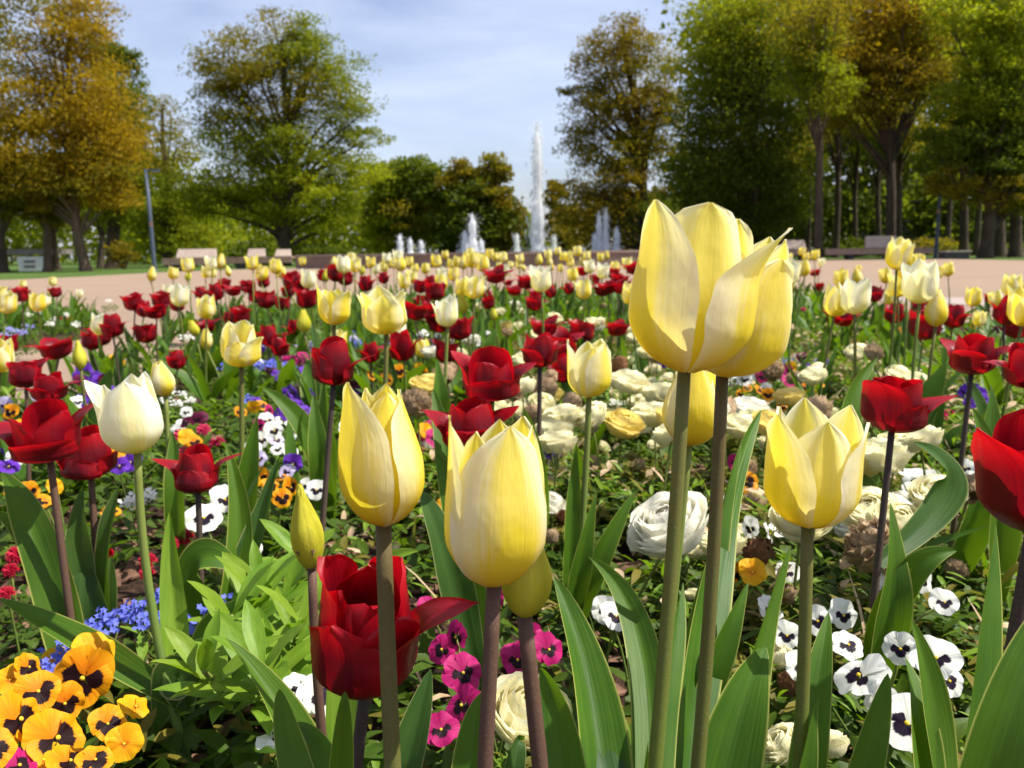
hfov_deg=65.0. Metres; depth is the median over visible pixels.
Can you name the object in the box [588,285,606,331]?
tulip
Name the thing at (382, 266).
tulip
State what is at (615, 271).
tulip
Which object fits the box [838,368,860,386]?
ranunculus
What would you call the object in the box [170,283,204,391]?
tulip
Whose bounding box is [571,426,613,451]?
ranunculus
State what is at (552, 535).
ranunculus
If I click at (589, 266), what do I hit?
tulip
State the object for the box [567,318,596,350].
tulip
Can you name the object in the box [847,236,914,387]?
tulip
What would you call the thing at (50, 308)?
tulip
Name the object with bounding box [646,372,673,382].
ranunculus
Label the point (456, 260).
tulip
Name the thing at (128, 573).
bark chips
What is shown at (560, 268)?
tulip
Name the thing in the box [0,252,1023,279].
ground lawn
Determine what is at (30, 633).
daisy plant
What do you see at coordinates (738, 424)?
ranunculus
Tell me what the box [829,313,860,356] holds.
tulip
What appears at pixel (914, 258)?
tulip
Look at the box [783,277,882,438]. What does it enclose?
tulip
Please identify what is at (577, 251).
tulip
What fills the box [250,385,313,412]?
pansy plant
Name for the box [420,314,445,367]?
tulip
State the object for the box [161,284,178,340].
tulip
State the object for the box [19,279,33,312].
tulip
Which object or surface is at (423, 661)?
pansy plant
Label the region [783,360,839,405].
pansy plant
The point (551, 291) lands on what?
tulip
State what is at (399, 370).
pansy plant
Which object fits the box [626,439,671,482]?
ranunculus
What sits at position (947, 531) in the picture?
ranunculus
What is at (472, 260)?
tulip
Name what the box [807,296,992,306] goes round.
paving band
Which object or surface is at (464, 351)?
ranunculus
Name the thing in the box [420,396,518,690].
tulip
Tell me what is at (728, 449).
ranunculus
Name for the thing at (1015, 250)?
woodland tree
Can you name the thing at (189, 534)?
daisy plant
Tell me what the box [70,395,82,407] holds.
pansy plant
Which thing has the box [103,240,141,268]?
shrub
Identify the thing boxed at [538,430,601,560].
ranunculus
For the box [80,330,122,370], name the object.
tulip
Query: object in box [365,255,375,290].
tulip
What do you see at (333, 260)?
tulip
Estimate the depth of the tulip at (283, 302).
4.24 m
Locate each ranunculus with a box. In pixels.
[274,382,299,406]
[401,387,437,488]
[402,345,435,395]
[409,375,433,430]
[410,363,455,420]
[411,373,434,424]
[421,440,434,476]
[442,361,459,406]
[453,348,467,388]
[461,335,479,345]
[494,400,508,410]
[495,671,572,767]
[496,308,523,338]
[500,321,522,353]
[501,327,515,366]
[504,369,583,435]
[504,398,527,424]
[505,351,542,425]
[507,400,527,426]
[509,388,523,425]
[510,300,528,322]
[510,325,524,346]
[512,322,525,341]
[513,375,559,426]
[520,376,536,407]
[521,330,536,378]
[521,403,542,419]
[524,392,533,404]
[528,392,555,412]
[535,418,637,533]
[535,428,597,498]
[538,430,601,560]
[538,491,708,684]
[540,527,630,610]
[542,405,579,497]
[544,403,597,503]
[544,457,582,473]
[544,497,626,548]
[548,312,563,322]
[548,494,628,544]
[549,491,565,563]
[553,388,577,428]
[560,455,614,498]
[562,392,608,467]
[563,401,648,532]
[567,434,605,458]
[570,433,626,464]
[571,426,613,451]
[579,355,634,438]
[582,389,620,407]
[584,317,615,346]
[589,458,645,483]
[590,463,639,496]
[592,317,605,336]
[592,323,614,346]
[595,408,664,497]
[598,368,671,466]
[600,401,693,496]
[603,427,695,463]
[606,545,705,618]
[607,336,633,355]
[610,372,635,444]
[610,382,695,465]
[614,408,709,503]
[621,376,671,407]
[621,423,692,563]
[625,326,631,347]
[626,332,638,366]
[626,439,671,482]
[627,394,646,407]
[633,460,709,496]
[635,347,659,378]
[640,523,751,593]
[642,535,776,639]
[643,364,675,380]
[645,561,772,638]
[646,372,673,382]
[646,532,749,633]
[648,358,656,375]
[676,371,728,455]
[689,396,737,482]
[689,404,730,490]
[689,459,763,481]
[691,413,764,494]
[694,395,770,477]
[694,432,726,452]
[700,409,775,502]
[702,560,785,607]
[712,409,775,461]
[724,491,770,523]
[726,406,770,484]
[726,434,766,468]
[728,373,784,402]
[728,664,894,767]
[730,602,863,721]
[733,506,832,624]
[733,529,814,643]
[733,579,868,646]
[741,376,774,408]
[743,601,839,655]
[746,515,975,667]
[758,514,835,558]
[759,386,806,471]
[761,360,784,409]
[762,407,838,474]
[764,711,841,767]
[764,712,913,767]
[766,458,879,595]
[770,522,871,587]
[775,370,802,408]
[779,486,898,607]
[789,362,829,406]
[797,366,827,397]
[807,395,833,418]
[826,343,866,398]
[828,500,1003,717]
[836,474,978,670]
[837,438,931,571]
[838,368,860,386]
[863,343,884,361]
[863,418,900,489]
[865,474,987,608]
[869,365,909,430]
[872,432,950,535]
[876,477,902,490]
[892,490,908,499]
[900,425,988,576]
[903,371,945,433]
[931,533,1007,612]
[941,525,1021,571]
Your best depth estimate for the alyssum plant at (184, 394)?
2.21 m
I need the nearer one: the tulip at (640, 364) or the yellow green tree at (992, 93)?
the tulip at (640, 364)
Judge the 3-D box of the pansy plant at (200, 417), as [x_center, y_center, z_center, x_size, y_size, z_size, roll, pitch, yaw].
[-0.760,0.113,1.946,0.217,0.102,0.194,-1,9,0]
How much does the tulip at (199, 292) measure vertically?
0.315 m
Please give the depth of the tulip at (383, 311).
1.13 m
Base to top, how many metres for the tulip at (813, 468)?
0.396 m
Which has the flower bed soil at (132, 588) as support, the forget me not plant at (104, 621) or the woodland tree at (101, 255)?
the forget me not plant at (104, 621)
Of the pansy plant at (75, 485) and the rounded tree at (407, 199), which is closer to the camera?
the pansy plant at (75, 485)
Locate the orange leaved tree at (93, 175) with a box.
[0,0,162,271]
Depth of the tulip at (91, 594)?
0.84 m
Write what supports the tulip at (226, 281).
on the flower bed soil at (132, 588)
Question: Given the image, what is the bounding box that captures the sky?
[0,0,999,260]
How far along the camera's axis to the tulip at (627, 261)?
4.92 m
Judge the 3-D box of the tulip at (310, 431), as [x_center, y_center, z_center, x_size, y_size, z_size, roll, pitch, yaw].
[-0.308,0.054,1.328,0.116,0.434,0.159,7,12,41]
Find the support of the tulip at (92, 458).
on the flower bed soil at (132, 588)
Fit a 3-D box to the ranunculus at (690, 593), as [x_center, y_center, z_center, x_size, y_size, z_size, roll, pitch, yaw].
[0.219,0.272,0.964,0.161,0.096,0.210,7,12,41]
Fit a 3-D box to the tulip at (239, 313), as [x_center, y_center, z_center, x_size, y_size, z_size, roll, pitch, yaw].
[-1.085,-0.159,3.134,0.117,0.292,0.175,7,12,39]
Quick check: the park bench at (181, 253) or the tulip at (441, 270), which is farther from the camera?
the park bench at (181, 253)
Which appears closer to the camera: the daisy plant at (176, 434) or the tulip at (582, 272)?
the daisy plant at (176, 434)
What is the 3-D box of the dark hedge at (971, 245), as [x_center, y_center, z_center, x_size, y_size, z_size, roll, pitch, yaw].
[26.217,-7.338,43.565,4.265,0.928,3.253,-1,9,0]
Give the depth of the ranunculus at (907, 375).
1.90 m
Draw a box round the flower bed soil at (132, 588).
[0,312,1022,767]
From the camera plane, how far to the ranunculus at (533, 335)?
2.59 m
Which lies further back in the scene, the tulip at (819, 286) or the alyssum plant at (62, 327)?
the tulip at (819, 286)
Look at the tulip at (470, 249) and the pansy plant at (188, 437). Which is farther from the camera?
the tulip at (470, 249)
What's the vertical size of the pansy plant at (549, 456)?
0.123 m
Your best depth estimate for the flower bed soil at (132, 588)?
1.15 m
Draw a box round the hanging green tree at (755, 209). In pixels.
[647,0,836,244]
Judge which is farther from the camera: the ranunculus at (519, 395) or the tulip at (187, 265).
the tulip at (187, 265)
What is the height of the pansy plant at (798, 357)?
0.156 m
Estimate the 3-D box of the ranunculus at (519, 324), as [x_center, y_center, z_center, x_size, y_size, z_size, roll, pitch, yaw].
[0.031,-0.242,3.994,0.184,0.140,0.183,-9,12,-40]
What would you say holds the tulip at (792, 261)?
on the flower bed soil at (132, 588)
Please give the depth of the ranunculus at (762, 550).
0.90 m
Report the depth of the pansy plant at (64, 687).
0.70 m
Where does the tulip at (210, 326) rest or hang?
on the flower bed soil at (132, 588)
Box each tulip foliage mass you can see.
[0,286,97,335]
[0,341,1023,587]
[63,278,1012,397]
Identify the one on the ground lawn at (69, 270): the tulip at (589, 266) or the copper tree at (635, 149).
the copper tree at (635, 149)
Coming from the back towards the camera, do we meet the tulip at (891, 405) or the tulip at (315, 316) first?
the tulip at (315, 316)
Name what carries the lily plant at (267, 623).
on the flower bed soil at (132, 588)
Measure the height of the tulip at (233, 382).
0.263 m
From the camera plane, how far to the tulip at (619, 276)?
3.78 m
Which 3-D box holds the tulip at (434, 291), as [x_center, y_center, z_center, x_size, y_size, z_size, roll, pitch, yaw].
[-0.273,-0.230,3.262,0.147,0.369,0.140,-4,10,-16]
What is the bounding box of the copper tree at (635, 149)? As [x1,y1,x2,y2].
[545,9,699,249]
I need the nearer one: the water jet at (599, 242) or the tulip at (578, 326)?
the tulip at (578, 326)
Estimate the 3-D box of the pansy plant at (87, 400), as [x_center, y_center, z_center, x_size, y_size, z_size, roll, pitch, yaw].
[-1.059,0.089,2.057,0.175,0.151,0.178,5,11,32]
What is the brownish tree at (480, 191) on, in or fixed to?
on the ground lawn at (69, 270)
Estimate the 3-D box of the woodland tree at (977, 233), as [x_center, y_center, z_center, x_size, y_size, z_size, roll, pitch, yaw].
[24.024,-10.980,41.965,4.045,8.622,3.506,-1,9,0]
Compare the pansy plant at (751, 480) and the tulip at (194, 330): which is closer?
the pansy plant at (751, 480)
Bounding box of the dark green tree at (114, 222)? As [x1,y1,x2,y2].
[80,38,176,268]
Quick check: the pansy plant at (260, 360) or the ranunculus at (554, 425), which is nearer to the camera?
the ranunculus at (554, 425)
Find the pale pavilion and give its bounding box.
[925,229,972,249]
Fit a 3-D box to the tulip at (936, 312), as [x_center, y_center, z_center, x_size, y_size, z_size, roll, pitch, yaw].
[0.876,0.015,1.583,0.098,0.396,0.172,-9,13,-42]
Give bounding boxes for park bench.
[162,249,216,270]
[224,249,294,268]
[783,240,811,259]
[823,236,933,258]
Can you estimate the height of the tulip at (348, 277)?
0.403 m
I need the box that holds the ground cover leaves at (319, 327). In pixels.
[210,291,993,338]
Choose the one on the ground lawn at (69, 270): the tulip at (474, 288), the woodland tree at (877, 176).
the woodland tree at (877, 176)
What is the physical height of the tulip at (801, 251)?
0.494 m
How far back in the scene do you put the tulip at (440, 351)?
2.29 m
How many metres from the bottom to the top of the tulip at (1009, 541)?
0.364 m
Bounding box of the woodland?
[0,0,1023,264]
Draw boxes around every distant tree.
[519,208,548,251]
[542,179,574,250]
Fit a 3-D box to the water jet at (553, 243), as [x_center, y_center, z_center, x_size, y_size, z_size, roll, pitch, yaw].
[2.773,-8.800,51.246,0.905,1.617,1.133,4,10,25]
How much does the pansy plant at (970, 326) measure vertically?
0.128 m
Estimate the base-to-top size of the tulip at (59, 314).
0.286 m
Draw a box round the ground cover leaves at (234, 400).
[0,317,1023,437]
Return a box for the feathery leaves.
[311,342,1023,767]
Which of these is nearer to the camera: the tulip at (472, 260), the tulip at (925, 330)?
the tulip at (925, 330)
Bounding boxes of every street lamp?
[144,169,159,270]
[929,155,942,257]
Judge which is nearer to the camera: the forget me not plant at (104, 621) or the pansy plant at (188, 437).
the forget me not plant at (104, 621)
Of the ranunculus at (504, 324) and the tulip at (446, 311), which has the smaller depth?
the tulip at (446, 311)
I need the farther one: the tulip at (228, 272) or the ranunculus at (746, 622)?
the tulip at (228, 272)
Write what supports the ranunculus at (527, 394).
on the flower bed soil at (132, 588)
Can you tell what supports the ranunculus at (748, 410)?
on the flower bed soil at (132, 588)
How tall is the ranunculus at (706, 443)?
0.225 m
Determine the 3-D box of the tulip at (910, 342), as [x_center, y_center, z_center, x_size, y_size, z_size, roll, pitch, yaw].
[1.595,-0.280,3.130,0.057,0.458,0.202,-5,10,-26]
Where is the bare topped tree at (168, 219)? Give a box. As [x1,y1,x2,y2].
[105,94,229,265]
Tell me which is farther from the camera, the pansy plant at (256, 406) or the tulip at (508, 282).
the tulip at (508, 282)
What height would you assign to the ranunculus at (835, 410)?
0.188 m
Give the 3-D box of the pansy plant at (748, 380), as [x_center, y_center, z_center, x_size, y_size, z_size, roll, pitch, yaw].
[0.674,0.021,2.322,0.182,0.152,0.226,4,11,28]
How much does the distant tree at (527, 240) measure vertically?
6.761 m
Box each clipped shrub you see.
[224,239,283,267]
[280,242,359,264]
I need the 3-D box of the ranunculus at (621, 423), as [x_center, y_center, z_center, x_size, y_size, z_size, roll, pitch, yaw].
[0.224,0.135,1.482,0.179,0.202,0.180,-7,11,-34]
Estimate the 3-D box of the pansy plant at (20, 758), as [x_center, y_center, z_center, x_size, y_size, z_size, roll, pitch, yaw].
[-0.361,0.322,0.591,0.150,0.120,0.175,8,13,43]
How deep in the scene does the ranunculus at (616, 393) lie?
2.13 m
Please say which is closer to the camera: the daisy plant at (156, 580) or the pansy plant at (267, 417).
the daisy plant at (156, 580)
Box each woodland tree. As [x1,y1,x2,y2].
[0,155,41,272]
[7,153,86,271]
[21,152,100,270]
[80,154,143,267]
[757,129,827,244]
[766,108,846,256]
[813,89,878,237]
[842,108,922,254]
[855,99,942,237]
[904,107,954,250]
[919,114,983,256]
[933,98,981,255]
[963,123,1007,256]
[974,112,1023,257]
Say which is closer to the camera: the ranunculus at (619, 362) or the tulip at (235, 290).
the ranunculus at (619, 362)
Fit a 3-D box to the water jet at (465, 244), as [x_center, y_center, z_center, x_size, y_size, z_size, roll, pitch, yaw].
[-1.827,-7.166,39.346,1.725,2.426,1.678,-7,11,-33]
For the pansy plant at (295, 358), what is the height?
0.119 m
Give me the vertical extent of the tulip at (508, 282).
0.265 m
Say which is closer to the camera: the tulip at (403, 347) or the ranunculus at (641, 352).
the tulip at (403, 347)
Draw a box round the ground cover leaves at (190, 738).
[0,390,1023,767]
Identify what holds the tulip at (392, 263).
on the flower bed soil at (132, 588)
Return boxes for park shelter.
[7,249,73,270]
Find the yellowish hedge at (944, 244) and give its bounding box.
[910,235,972,255]
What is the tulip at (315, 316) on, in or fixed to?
on the flower bed soil at (132, 588)
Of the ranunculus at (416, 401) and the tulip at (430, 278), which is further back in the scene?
the tulip at (430, 278)
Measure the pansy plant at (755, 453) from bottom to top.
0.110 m
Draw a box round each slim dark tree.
[750,0,873,259]
[803,17,880,257]
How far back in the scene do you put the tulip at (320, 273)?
4.76 m
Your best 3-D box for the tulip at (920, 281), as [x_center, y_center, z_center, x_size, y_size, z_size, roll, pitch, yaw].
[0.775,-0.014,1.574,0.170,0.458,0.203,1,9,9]
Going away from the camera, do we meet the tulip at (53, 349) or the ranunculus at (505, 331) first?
the tulip at (53, 349)
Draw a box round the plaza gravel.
[0,259,1023,403]
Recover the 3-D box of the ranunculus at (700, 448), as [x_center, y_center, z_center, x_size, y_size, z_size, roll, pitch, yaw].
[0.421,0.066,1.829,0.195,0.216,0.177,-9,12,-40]
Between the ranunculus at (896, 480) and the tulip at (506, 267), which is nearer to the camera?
the ranunculus at (896, 480)
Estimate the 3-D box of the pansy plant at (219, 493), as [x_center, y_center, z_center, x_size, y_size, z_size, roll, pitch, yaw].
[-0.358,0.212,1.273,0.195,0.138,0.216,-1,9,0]
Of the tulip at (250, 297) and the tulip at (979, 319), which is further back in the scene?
the tulip at (250, 297)
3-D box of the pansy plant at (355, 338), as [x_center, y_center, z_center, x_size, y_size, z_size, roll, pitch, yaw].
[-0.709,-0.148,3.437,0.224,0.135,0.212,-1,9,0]
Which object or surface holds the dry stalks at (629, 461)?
on the flower bed soil at (132, 588)
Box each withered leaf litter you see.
[2,382,983,751]
[325,344,1023,717]
[341,314,1023,700]
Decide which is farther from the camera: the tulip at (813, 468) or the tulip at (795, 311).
the tulip at (795, 311)
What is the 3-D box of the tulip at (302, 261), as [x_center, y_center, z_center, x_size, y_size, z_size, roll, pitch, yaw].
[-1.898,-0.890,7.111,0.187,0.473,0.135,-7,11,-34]
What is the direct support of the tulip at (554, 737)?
on the flower bed soil at (132, 588)
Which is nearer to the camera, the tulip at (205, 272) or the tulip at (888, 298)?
the tulip at (888, 298)
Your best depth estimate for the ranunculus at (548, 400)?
1.75 m
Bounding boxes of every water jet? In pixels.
[394,233,403,251]
[405,238,414,255]
[414,240,425,252]
[456,212,485,252]
[509,233,519,251]
[512,120,557,251]
[548,234,558,250]
[589,207,617,250]
[611,226,621,252]
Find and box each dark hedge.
[812,237,883,257]
[954,242,1023,255]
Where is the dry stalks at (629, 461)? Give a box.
[147,331,1019,709]
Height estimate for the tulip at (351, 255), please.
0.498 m
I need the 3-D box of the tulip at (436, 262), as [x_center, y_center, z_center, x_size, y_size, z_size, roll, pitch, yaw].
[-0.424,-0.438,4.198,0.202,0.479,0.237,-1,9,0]
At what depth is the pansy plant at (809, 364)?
2.50 m
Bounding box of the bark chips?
[0,389,1023,767]
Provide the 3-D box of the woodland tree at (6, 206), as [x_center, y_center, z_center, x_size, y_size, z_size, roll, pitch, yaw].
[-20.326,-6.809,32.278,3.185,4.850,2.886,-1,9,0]
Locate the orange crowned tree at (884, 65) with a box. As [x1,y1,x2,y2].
[816,0,969,257]
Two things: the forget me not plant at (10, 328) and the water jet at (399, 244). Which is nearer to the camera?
the forget me not plant at (10, 328)
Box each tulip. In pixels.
[0,286,9,291]
[0,289,17,396]
[0,334,18,397]
[0,338,14,472]
[0,371,252,766]
[0,397,93,709]
[6,357,47,481]
[10,286,33,354]
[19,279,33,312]
[22,371,79,517]
[23,336,79,413]
[28,292,63,373]
[42,291,53,311]
[45,296,64,337]
[47,286,64,330]
[48,276,68,313]
[53,289,83,323]
[56,424,119,703]
[62,328,111,370]
[64,340,111,487]
[73,549,117,636]
[75,313,130,386]
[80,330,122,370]
[90,312,127,378]
[108,300,150,374]
[118,292,147,369]
[122,303,170,372]
[129,323,156,371]
[136,266,187,347]
[148,290,177,356]
[150,360,184,557]
[151,443,279,636]
[156,349,187,412]
[157,294,247,406]
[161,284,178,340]
[168,266,185,337]
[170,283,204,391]
[170,302,193,342]
[181,257,213,345]
[185,272,196,321]
[185,320,223,385]
[186,286,208,321]
[195,318,219,360]
[199,265,215,321]
[199,328,238,404]
[204,255,222,344]
[206,282,229,328]
[210,269,216,311]
[213,254,224,337]
[217,278,233,311]
[218,266,235,311]
[220,283,245,316]
[220,320,263,512]
[222,311,233,322]
[223,305,251,360]
[226,382,424,767]
[234,279,259,324]
[244,254,258,337]
[246,325,286,387]
[248,290,264,321]
[255,264,286,330]
[255,289,299,355]
[256,276,269,317]
[258,258,287,326]
[262,283,353,527]
[263,336,300,394]
[269,327,304,355]
[273,295,296,324]
[277,266,290,309]
[277,270,298,333]
[280,287,299,317]
[281,319,305,352]
[284,273,330,340]
[287,287,316,356]
[290,483,418,742]
[291,309,320,407]
[294,256,305,295]
[298,554,480,767]
[301,268,319,348]
[305,288,318,325]
[311,336,377,556]
[316,269,324,325]
[316,269,331,334]
[316,329,347,411]
[320,264,344,340]
[328,256,361,348]
[330,256,335,289]
[336,254,351,350]
[338,271,353,326]
[348,252,360,321]
[348,341,389,397]
[351,275,376,352]
[353,324,427,392]
[354,266,364,318]
[357,285,406,384]
[357,329,431,417]
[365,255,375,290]
[372,263,379,284]
[376,272,390,287]
[380,262,387,285]
[382,252,390,289]
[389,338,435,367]
[390,258,394,292]
[392,250,403,293]
[394,256,405,290]
[398,272,427,335]
[405,256,412,302]
[405,263,418,300]
[405,269,419,323]
[405,301,431,373]
[412,294,421,305]
[413,279,427,332]
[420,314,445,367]
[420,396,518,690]
[421,262,429,277]
[421,295,430,324]
[422,254,445,340]
[422,300,445,372]
[424,275,434,302]
[424,282,462,362]
[430,294,457,427]
[432,346,536,460]
[433,339,465,404]
[435,274,457,340]
[437,266,445,299]
[439,258,454,300]
[442,250,452,292]
[444,415,546,767]
[447,255,461,296]
[448,266,458,341]
[449,316,473,402]
[455,277,476,354]
[455,293,495,367]
[458,255,485,318]
[463,252,476,313]
[464,274,490,352]
[466,250,490,347]
[467,247,473,277]
[475,296,493,322]
[476,256,506,331]
[479,275,489,330]
[482,249,493,297]
[482,264,527,346]
[483,290,502,314]
[490,308,508,350]
[491,261,506,289]
[492,252,506,304]
[494,264,510,311]
[499,251,519,307]
[499,261,513,293]
[500,279,516,298]
[500,548,626,767]
[504,284,525,321]
[508,253,523,314]
[513,274,531,342]
[515,262,523,293]
[518,332,572,542]
[525,292,550,336]
[526,288,550,302]
[527,264,560,372]
[529,314,567,335]
[532,253,555,314]
[543,249,563,299]
[544,285,559,313]
[545,326,584,370]
[546,256,562,310]
[547,350,575,403]
[550,265,556,289]
[552,250,572,300]
[554,199,792,767]
[554,246,562,293]
[554,340,576,386]
[558,264,563,288]
[559,252,575,297]
[560,282,576,311]
[561,258,573,297]
[562,339,634,650]
[567,267,585,318]
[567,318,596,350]
[572,277,591,320]
[573,245,586,310]
[574,266,607,316]
[575,257,583,302]
[583,251,598,302]
[584,259,612,336]
[586,274,599,316]
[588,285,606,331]
[591,279,623,347]
[592,251,610,299]
[592,262,614,332]
[594,319,629,357]
[596,252,603,297]
[600,279,632,345]
[607,261,621,307]
[608,267,619,320]
[610,272,628,320]
[617,257,631,317]
[621,261,636,274]
[622,281,647,375]
[662,370,747,694]
[675,237,794,767]
[763,397,891,767]
[776,257,822,386]
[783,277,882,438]
[784,283,846,411]
[790,259,810,338]
[794,247,805,298]
[794,275,801,330]
[798,253,810,302]
[803,249,823,299]
[803,258,824,296]
[804,308,835,341]
[810,269,823,295]
[811,282,824,302]
[816,268,876,359]
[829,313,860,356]
[842,333,1007,589]
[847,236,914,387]
[851,267,876,340]
[857,375,968,725]
[859,285,884,341]
[870,258,946,476]
[875,267,892,344]
[879,273,903,375]
[879,302,912,366]
[883,309,948,374]
[884,289,903,353]
[898,254,918,370]
[901,253,946,354]
[905,409,1023,767]
[908,304,972,367]
[912,302,926,310]
[919,289,1011,463]
[937,310,986,374]
[938,266,942,278]
[941,261,980,330]
[959,286,995,337]
[964,283,1023,443]
[972,342,1023,614]
[977,292,990,323]
[980,294,1013,404]
[987,289,1023,344]
[990,272,1021,359]
[997,324,1023,386]
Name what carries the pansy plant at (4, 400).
on the flower bed soil at (132, 588)
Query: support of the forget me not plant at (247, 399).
on the flower bed soil at (132, 588)
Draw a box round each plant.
[0,396,35,420]
[0,447,86,493]
[0,479,121,577]
[0,546,31,623]
[0,563,40,640]
[0,586,43,663]
[0,632,184,767]
[0,690,183,767]
[1,329,37,357]
[1,646,163,736]
[3,404,19,420]
[5,326,22,347]
[5,451,114,502]
[5,747,36,767]
[11,619,43,650]
[17,324,43,343]
[25,312,43,326]
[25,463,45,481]
[36,587,183,744]
[39,592,232,720]
[44,317,66,333]
[45,321,83,343]
[64,363,112,394]
[65,374,104,402]
[69,371,101,395]
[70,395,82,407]
[76,394,89,406]
[76,454,191,533]
[95,428,202,508]
[100,299,118,311]
[105,358,140,385]
[109,354,140,377]
[109,487,195,568]
[117,566,156,640]
[119,553,157,633]
[142,406,212,469]
[151,519,337,735]
[153,538,210,599]
[154,416,225,464]
[155,411,248,450]
[156,400,201,444]
[159,387,206,422]
[174,429,180,444]
[177,529,219,587]
[179,334,208,350]
[179,334,211,361]
[179,446,190,494]
[185,504,283,595]
[194,672,382,767]
[196,424,226,462]
[208,436,227,486]
[209,477,345,554]
[211,406,266,456]
[217,357,297,394]
[217,464,343,540]
[218,394,259,444]
[220,418,302,472]
[222,467,331,556]
[224,400,283,434]
[233,404,286,445]
[237,436,308,475]
[244,359,265,388]
[244,412,299,452]
[245,420,308,486]
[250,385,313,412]
[257,453,351,525]
[261,341,312,354]
[261,346,267,363]
[264,355,308,386]
[267,398,336,447]
[271,366,303,402]
[277,352,311,370]
[327,380,374,414]
[335,386,360,416]
[349,335,361,354]
[349,339,372,367]
[359,363,403,397]
[370,589,562,742]
[378,341,413,364]
[382,619,571,767]
[392,499,440,592]
[402,362,431,393]
[407,460,439,523]
[415,329,450,355]
[415,420,433,461]
[419,422,437,484]
[452,331,490,348]
[543,451,589,493]
[549,595,630,730]
[597,399,625,442]
[658,362,675,379]
[686,558,786,626]
[690,454,763,491]
[699,497,839,600]
[707,471,791,545]
[728,374,780,404]
[733,385,756,396]
[735,383,816,411]
[751,441,764,467]
[754,364,793,405]
[758,560,959,722]
[768,357,794,382]
[773,630,964,767]
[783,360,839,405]
[796,351,834,375]
[806,359,849,396]
[835,340,879,367]
[852,494,976,600]
[891,458,974,532]
[920,326,944,345]
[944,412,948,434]
[944,440,970,460]
[945,383,1006,423]
[945,386,987,422]
[946,326,1000,339]
[969,322,981,333]
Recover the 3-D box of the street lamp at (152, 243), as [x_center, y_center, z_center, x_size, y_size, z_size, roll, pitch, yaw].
[-13.885,-6.348,31.282,0.660,3.906,0.280,-1,9,0]
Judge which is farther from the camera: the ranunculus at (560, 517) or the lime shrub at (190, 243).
the lime shrub at (190, 243)
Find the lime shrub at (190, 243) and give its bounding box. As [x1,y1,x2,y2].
[162,222,224,265]
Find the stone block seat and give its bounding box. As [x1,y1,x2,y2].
[938,250,971,258]
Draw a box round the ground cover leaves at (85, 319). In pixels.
[0,304,105,336]
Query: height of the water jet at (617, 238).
1.664 m
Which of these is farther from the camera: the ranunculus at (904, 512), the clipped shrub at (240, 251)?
the clipped shrub at (240, 251)
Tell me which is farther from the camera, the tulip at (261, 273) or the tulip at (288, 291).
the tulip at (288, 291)
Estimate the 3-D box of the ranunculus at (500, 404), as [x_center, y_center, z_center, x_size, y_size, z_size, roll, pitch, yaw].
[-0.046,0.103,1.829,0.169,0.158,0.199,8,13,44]
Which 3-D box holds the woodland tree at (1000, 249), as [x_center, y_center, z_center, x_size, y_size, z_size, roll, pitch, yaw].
[21.820,-9.145,36.058,3.723,6.990,3.085,-1,9,0]
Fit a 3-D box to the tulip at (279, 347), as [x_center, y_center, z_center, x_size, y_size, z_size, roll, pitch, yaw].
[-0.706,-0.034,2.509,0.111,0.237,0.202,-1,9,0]
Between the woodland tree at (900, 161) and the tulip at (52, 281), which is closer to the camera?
the tulip at (52, 281)
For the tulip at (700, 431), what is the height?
0.398 m
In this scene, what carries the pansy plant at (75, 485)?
on the flower bed soil at (132, 588)
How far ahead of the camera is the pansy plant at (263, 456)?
1.60 m
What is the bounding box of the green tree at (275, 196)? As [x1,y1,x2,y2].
[171,3,396,265]
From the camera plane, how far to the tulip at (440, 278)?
3.86 m
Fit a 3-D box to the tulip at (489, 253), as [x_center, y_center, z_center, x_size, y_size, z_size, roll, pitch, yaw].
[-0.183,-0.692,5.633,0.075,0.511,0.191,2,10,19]
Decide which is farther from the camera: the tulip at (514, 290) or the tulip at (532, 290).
the tulip at (532, 290)
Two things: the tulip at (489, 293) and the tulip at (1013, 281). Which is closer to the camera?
the tulip at (1013, 281)
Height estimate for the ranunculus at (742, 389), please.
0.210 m
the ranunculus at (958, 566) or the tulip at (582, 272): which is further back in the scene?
the tulip at (582, 272)
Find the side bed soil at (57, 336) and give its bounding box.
[12,319,87,344]
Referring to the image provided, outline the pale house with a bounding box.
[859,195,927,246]
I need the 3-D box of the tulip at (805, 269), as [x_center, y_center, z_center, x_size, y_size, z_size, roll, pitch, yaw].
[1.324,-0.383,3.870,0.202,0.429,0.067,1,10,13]
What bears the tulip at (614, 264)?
on the flower bed soil at (132, 588)
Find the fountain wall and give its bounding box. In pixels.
[295,250,638,268]
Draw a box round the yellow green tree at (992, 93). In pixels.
[900,0,1023,257]
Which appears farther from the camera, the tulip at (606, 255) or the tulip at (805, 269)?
the tulip at (606, 255)
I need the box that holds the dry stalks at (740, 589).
[138,317,1023,719]
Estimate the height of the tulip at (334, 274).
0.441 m
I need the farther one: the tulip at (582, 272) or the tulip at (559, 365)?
the tulip at (582, 272)
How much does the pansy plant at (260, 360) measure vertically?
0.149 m
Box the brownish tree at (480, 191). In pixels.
[422,151,528,252]
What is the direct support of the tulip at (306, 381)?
on the flower bed soil at (132, 588)
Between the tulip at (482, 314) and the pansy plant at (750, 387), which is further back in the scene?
the tulip at (482, 314)
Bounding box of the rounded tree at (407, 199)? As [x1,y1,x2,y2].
[354,153,453,253]

